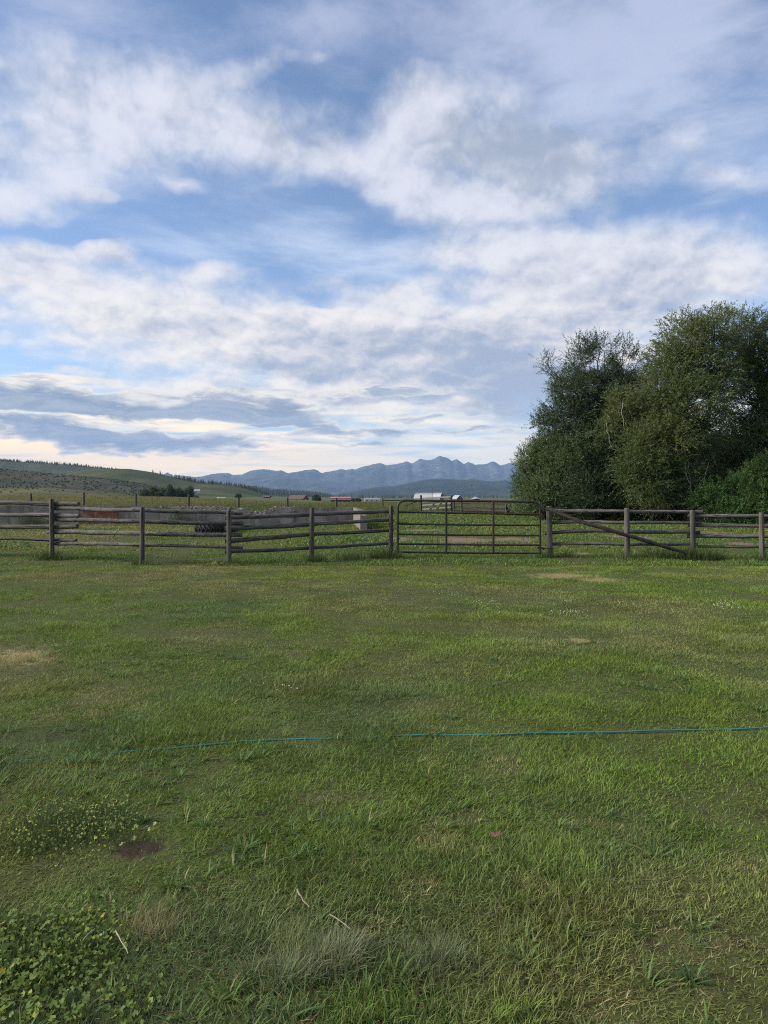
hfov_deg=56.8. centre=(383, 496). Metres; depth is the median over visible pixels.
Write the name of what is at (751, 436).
willow tree
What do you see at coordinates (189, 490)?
round tree
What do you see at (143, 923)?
grass clump
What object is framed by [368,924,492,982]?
grass clump
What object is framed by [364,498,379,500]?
long white shed
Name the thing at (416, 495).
gambrel barn
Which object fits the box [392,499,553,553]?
farm gate
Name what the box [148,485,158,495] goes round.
round tree
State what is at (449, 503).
plank gate
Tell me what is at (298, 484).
mountain spur
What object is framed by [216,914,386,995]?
grass clump
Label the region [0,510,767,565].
corral grass
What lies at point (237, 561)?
grass tuft
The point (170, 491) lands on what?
round tree
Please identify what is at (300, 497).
red house
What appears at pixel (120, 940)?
straw stalk
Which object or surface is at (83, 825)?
yellow weed
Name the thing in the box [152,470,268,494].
ridge wood
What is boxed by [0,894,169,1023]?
mallow weed
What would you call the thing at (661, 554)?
grass tuft
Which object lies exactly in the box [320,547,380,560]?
grass tuft
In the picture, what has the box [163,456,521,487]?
mountain range
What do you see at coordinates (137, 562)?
grass tuft
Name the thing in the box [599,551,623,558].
grass tuft
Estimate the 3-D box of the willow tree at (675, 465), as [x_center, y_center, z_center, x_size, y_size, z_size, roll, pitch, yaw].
[19.203,-2.807,51.658,11.888,10.834,8.314,0,0,0]
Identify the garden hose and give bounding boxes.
[4,726,767,761]
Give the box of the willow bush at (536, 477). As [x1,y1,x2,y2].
[504,426,599,519]
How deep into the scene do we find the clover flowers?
9.16 m
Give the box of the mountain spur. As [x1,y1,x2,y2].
[191,477,369,494]
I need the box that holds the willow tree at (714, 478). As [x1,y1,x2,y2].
[667,428,756,513]
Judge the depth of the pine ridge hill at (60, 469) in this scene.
1756.32 m
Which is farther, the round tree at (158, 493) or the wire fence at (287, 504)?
the round tree at (158, 493)
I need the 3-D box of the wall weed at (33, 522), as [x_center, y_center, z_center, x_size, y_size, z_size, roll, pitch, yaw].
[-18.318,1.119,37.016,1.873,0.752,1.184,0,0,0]
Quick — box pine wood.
[0,458,115,468]
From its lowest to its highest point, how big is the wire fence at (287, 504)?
2.072 m
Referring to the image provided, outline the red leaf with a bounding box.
[489,831,504,837]
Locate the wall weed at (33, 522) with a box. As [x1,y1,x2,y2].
[15,511,48,524]
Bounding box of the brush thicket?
[552,495,710,520]
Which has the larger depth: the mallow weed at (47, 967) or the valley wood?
the valley wood
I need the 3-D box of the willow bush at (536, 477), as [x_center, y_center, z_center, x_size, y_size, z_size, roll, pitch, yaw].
[10.893,-1.308,45.354,6.664,6.955,5.018,0,0,0]
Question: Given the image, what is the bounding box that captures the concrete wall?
[0,505,366,529]
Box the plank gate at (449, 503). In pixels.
[422,496,450,510]
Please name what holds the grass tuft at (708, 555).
on the ground at (160, 846)
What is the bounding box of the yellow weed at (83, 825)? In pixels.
[0,793,156,873]
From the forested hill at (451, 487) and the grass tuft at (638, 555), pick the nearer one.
the grass tuft at (638, 555)
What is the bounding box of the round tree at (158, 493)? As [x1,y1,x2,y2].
[153,491,163,496]
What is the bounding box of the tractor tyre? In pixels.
[194,525,235,532]
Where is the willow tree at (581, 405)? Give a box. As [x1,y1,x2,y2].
[521,327,647,520]
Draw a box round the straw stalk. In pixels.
[115,930,127,952]
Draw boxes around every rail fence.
[0,499,393,563]
[382,495,536,515]
[545,506,767,559]
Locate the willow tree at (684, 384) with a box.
[581,299,756,520]
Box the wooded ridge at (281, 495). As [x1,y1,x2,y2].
[262,490,321,496]
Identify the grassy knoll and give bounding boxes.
[0,488,132,496]
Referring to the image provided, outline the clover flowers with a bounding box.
[250,591,743,689]
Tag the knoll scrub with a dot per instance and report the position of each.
(44, 490)
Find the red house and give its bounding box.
[288,495,308,499]
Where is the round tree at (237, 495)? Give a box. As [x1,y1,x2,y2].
[234,492,242,497]
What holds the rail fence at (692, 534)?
on the ground at (160, 846)
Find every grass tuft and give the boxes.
[26,546,68,560]
[130,557,165,565]
[219,555,247,565]
[302,551,329,562]
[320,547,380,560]
[366,542,408,559]
[536,547,578,557]
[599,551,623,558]
[614,547,648,559]
[640,546,680,559]
[672,542,729,560]
[716,552,746,560]
[735,549,767,561]
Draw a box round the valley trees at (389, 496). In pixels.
[324,494,517,497]
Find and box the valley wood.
[250,485,329,496]
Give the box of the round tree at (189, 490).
[183,485,194,496]
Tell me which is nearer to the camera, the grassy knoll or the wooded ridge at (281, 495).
the grassy knoll
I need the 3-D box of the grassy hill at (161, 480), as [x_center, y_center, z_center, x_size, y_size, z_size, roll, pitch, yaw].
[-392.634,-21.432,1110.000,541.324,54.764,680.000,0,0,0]
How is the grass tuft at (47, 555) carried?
on the ground at (160, 846)
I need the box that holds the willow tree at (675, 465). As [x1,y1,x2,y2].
[607,393,726,517]
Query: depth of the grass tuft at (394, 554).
16.99 m
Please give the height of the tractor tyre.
0.440 m
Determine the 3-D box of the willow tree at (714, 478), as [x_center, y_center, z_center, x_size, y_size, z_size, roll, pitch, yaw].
[26.089,-1.942,50.998,14.260,8.570,9.390,0,0,0]
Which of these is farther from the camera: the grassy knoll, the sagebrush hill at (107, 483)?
the sagebrush hill at (107, 483)
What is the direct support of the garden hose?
on the ground at (160, 846)
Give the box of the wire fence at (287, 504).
[28,492,338,507]
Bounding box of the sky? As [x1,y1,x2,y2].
[0,0,767,476]
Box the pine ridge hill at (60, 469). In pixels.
[0,461,111,474]
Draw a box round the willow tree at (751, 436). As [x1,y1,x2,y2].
[704,300,767,520]
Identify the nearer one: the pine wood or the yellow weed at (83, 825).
the yellow weed at (83, 825)
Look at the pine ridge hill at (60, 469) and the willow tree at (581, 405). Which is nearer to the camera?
the willow tree at (581, 405)
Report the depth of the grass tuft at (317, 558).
16.13 m
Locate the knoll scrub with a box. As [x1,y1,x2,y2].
[0,487,110,495]
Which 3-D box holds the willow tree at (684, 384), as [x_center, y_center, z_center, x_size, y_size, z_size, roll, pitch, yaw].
[17.080,-4.997,41.213,10.457,13.379,6.294,0,0,-20]
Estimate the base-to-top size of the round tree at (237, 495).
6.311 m
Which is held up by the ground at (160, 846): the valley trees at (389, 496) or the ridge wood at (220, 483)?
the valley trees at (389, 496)
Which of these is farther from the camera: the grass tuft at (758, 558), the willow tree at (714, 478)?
the willow tree at (714, 478)
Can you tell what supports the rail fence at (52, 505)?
on the ground at (160, 846)
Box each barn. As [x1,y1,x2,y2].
[414,493,443,499]
[452,495,462,499]
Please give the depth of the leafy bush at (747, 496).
38.06 m
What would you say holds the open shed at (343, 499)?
on the ground at (160, 846)
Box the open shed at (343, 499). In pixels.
[330,497,350,501]
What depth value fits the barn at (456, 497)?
697.25 m
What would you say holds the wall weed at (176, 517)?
on the ground at (160, 846)
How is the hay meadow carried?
on the ground at (160, 846)
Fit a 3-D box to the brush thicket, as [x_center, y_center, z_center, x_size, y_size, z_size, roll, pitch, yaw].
[15.020,0.849,43.016,10.100,2.109,3.396,0,0,0]
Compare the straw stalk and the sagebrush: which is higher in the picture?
the sagebrush
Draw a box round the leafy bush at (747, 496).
[677,448,767,523]
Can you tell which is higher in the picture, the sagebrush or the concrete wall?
the sagebrush
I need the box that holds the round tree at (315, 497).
[311,494,321,500]
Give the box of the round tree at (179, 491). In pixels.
[175,486,183,496]
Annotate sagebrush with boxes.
[0,468,166,495]
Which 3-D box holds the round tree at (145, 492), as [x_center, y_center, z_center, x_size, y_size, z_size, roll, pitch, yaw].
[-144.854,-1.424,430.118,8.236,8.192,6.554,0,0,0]
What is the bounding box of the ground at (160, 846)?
[0,496,767,1023]
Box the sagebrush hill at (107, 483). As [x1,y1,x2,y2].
[0,469,159,495]
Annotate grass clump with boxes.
[101,896,187,950]
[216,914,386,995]
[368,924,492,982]
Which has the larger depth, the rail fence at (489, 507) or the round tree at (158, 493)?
the round tree at (158, 493)
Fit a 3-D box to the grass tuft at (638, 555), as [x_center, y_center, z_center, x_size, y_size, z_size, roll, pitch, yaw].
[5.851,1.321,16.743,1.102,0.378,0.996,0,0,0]
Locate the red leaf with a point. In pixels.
(496, 834)
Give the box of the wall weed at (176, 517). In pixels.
[168,513,196,524]
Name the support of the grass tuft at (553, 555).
on the ground at (160, 846)
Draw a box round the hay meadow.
[0,495,616,518]
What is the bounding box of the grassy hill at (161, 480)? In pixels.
[66,469,271,496]
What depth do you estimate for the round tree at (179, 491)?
437.29 m
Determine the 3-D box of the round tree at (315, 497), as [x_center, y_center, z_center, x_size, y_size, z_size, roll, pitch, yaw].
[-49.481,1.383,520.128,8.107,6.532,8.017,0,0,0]
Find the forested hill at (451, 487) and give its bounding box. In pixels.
[333,479,517,496]
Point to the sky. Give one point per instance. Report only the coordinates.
(238, 237)
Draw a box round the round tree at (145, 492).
[138,488,151,495]
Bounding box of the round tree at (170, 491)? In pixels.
[164,484,177,496]
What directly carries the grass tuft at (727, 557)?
on the ground at (160, 846)

